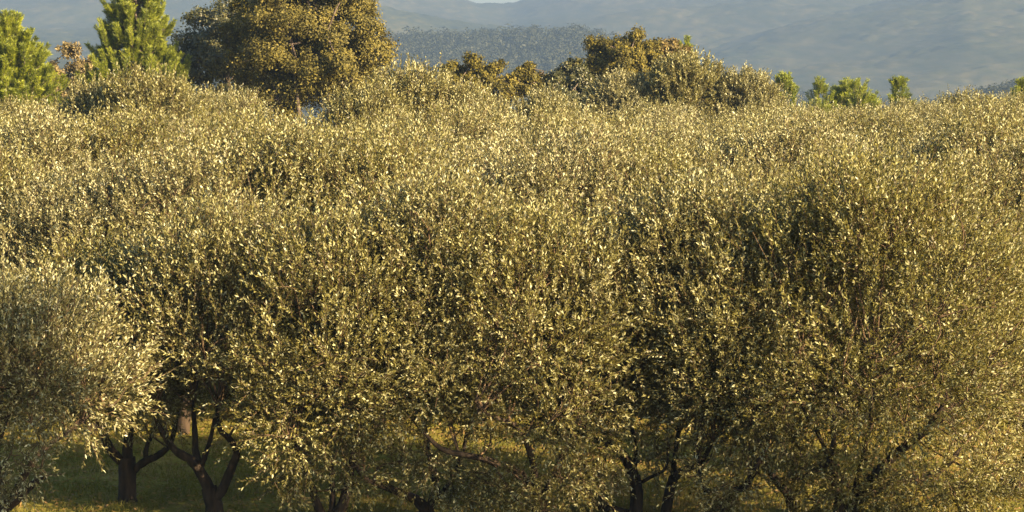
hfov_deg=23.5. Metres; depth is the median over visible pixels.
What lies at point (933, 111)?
olive tree
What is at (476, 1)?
sky
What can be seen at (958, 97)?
olive tree
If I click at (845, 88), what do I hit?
pine tree
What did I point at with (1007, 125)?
olive tree
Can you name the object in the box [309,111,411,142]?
olive tree
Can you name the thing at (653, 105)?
olive tree
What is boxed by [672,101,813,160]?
olive tree
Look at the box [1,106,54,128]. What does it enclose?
olive tree
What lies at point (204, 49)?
oak tree
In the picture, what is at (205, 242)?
olive tree
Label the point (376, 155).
olive tree
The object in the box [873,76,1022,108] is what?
woods
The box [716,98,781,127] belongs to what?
olive tree
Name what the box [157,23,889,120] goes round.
woods
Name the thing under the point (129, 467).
olive tree
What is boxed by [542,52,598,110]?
olive tree
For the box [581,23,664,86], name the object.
oak tree
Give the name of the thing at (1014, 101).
olive tree
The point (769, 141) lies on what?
olive tree
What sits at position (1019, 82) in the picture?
pine tree
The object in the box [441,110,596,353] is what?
olive tree
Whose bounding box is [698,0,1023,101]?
hill
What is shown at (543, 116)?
olive tree
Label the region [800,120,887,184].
olive tree
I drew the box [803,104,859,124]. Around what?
olive tree
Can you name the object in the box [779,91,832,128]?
olive tree
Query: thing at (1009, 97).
olive tree
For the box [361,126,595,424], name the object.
olive tree
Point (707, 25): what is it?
hill
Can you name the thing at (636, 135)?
olive tree
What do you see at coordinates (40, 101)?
olive tree
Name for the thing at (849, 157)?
olive tree
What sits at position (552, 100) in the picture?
olive tree
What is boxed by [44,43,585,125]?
hill
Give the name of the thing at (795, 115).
olive tree
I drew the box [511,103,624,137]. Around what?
olive tree
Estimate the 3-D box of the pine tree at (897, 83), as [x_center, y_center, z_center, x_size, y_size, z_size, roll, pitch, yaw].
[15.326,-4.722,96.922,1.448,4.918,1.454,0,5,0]
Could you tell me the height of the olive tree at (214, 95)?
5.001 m
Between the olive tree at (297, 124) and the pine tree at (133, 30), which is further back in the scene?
the pine tree at (133, 30)
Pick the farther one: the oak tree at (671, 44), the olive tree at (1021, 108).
the oak tree at (671, 44)
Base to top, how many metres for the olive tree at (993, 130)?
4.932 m
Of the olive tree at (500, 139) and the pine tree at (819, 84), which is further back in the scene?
the pine tree at (819, 84)
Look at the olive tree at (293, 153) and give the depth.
34.94 m
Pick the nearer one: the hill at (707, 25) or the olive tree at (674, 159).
the olive tree at (674, 159)
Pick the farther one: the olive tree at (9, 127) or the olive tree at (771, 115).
the olive tree at (771, 115)
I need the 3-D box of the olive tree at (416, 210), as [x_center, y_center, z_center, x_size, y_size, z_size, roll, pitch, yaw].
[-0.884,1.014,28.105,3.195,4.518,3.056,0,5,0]
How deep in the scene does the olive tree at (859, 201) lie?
27.08 m
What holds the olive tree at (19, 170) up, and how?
on the ground at (174, 507)
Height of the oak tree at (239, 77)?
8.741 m
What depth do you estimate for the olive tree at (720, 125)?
58.37 m
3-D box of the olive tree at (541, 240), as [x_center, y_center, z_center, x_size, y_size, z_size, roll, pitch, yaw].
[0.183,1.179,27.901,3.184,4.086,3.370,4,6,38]
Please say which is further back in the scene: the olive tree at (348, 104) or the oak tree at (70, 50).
the oak tree at (70, 50)
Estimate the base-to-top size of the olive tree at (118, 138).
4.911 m
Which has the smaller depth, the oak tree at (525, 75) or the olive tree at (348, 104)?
the olive tree at (348, 104)
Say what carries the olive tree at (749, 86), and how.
on the ground at (174, 507)
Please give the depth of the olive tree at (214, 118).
52.05 m
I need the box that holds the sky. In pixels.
[469,0,519,2]
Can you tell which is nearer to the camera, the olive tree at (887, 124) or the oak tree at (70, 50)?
the olive tree at (887, 124)
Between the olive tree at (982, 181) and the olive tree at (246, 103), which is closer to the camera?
the olive tree at (982, 181)
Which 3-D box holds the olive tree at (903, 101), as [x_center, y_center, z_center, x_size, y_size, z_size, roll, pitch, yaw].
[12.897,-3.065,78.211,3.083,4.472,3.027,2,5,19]
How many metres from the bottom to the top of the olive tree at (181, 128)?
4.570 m
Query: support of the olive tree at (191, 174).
on the ground at (174, 507)
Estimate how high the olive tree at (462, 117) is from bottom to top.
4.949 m
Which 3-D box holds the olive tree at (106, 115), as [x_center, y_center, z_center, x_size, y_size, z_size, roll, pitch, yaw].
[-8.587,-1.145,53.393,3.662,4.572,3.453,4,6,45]
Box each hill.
[0,0,884,54]
[16,6,509,58]
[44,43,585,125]
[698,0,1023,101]
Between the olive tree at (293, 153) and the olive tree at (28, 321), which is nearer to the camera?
the olive tree at (28, 321)
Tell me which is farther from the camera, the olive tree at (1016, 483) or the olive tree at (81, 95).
the olive tree at (81, 95)
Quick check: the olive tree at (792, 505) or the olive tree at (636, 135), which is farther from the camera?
the olive tree at (636, 135)
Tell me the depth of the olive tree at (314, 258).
27.34 m
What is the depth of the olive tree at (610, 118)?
58.60 m
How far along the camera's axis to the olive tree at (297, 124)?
52.91 m
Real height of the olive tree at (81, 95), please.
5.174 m
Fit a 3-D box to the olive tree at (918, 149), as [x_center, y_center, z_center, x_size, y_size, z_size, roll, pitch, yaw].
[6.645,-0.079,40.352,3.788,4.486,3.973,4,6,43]
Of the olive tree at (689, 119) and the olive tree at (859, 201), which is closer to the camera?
the olive tree at (859, 201)
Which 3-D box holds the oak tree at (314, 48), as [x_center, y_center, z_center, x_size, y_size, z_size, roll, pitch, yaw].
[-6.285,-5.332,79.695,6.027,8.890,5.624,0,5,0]
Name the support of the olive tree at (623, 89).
on the ground at (174, 507)
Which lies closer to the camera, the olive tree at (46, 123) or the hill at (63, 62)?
the olive tree at (46, 123)
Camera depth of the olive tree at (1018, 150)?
36.02 m
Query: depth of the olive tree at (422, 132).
39.62 m
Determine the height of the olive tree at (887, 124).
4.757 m
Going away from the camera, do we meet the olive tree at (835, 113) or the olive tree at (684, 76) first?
the olive tree at (835, 113)
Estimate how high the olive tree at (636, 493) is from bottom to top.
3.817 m
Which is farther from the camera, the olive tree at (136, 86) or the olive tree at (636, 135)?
the olive tree at (136, 86)
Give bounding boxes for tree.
[0,8,72,107]
[0,86,134,390]
[0,90,78,132]
[0,112,54,158]
[0,134,90,420]
[0,140,209,433]
[0,237,186,511]
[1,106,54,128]
[3,205,249,502]
[20,122,302,434]
[21,94,52,110]
[43,89,231,247]
[44,70,141,130]
[46,41,95,103]
[62,100,158,135]
[74,0,196,115]
[76,164,356,511]
[83,52,213,125]
[107,106,216,155]
[125,92,311,377]
[144,97,407,426]
[154,99,244,139]
[168,0,267,107]
[175,77,234,118]
[177,173,476,511]
[183,77,285,128]
[217,0,287,120]
[226,0,401,122]
[252,111,491,428]
[262,102,397,358]
[262,113,335,134]
[295,114,331,137]
[304,147,573,511]
[307,69,414,132]
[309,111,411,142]
[325,97,421,136]
[336,107,518,299]
[350,51,473,127]
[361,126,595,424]
[362,181,671,511]
[366,85,535,165]
[412,74,513,119]
[438,51,519,109]
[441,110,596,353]
[445,84,541,145]
[474,99,674,338]
[475,194,722,511]
[477,96,627,162]
[504,73,593,128]
[505,61,549,104]
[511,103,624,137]
[528,103,718,380]
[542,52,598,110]
[563,151,829,511]
[564,134,772,416]
[571,104,656,140]
[578,63,659,121]
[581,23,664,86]
[583,101,727,155]
[616,221,834,511]
[622,95,715,132]
[625,95,701,130]
[632,135,840,417]
[634,106,728,146]
[643,45,735,123]
[655,119,793,193]
[658,36,693,56]
[660,176,905,511]
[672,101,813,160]
[675,126,1023,511]
[678,34,699,94]
[681,102,771,137]
[700,60,790,129]
[712,97,896,190]
[712,102,825,170]
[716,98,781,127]
[755,133,937,418]
[763,106,823,125]
[772,71,801,112]
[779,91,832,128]
[782,91,943,151]
[799,75,837,115]
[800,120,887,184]
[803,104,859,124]
[827,76,883,113]
[831,101,870,121]
[836,98,938,137]
[837,115,974,382]
[849,134,1023,426]
[881,92,947,118]
[882,125,973,157]
[887,75,917,108]
[888,94,965,135]
[891,208,1023,497]
[893,88,1023,381]
[906,103,1000,146]
[921,86,1023,143]
[931,112,1023,351]
[934,85,995,115]
[969,85,1023,121]
[971,113,1023,144]
[980,90,1022,107]
[1010,76,1023,97]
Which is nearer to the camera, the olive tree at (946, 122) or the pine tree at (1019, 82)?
the olive tree at (946, 122)
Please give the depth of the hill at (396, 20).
1995.60 m
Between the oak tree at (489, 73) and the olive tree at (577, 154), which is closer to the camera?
the olive tree at (577, 154)
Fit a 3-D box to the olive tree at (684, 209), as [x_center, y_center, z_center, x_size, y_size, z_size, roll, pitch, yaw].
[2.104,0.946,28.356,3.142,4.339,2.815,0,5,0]
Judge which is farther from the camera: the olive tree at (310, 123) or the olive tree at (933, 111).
the olive tree at (933, 111)
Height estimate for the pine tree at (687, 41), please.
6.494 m
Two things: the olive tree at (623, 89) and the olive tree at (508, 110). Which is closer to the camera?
the olive tree at (508, 110)
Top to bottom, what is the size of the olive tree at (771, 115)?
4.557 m
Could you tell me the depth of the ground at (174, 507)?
31.72 m
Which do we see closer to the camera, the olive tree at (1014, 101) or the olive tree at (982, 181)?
the olive tree at (982, 181)
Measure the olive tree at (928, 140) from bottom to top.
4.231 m
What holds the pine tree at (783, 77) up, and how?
on the ground at (174, 507)
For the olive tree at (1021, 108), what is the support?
on the ground at (174, 507)
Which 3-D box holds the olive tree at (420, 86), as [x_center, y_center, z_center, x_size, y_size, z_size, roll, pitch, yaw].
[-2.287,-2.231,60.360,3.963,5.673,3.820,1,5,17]
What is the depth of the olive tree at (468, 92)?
59.43 m
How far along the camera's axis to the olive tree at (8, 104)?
58.13 m
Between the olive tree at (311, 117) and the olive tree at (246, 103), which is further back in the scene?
the olive tree at (246, 103)
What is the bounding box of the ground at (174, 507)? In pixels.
[0,329,1023,511]
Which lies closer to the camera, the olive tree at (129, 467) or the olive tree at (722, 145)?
the olive tree at (129, 467)
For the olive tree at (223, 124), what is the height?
4.854 m
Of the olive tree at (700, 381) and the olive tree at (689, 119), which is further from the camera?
the olive tree at (689, 119)
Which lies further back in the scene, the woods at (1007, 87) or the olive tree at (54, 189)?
the woods at (1007, 87)
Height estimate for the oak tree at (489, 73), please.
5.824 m
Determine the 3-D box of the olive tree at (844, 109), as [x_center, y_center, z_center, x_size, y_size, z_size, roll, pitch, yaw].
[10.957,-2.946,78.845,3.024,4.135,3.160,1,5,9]
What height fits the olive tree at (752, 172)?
4.278 m
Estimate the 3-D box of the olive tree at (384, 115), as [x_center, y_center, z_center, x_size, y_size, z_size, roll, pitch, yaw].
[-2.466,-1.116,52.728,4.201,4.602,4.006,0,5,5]
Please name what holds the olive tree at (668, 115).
on the ground at (174, 507)
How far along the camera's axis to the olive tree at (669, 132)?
46.39 m
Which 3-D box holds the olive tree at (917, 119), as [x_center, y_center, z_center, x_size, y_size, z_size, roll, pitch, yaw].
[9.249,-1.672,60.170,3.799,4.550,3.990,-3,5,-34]
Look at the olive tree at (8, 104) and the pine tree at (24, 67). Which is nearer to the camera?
the olive tree at (8, 104)

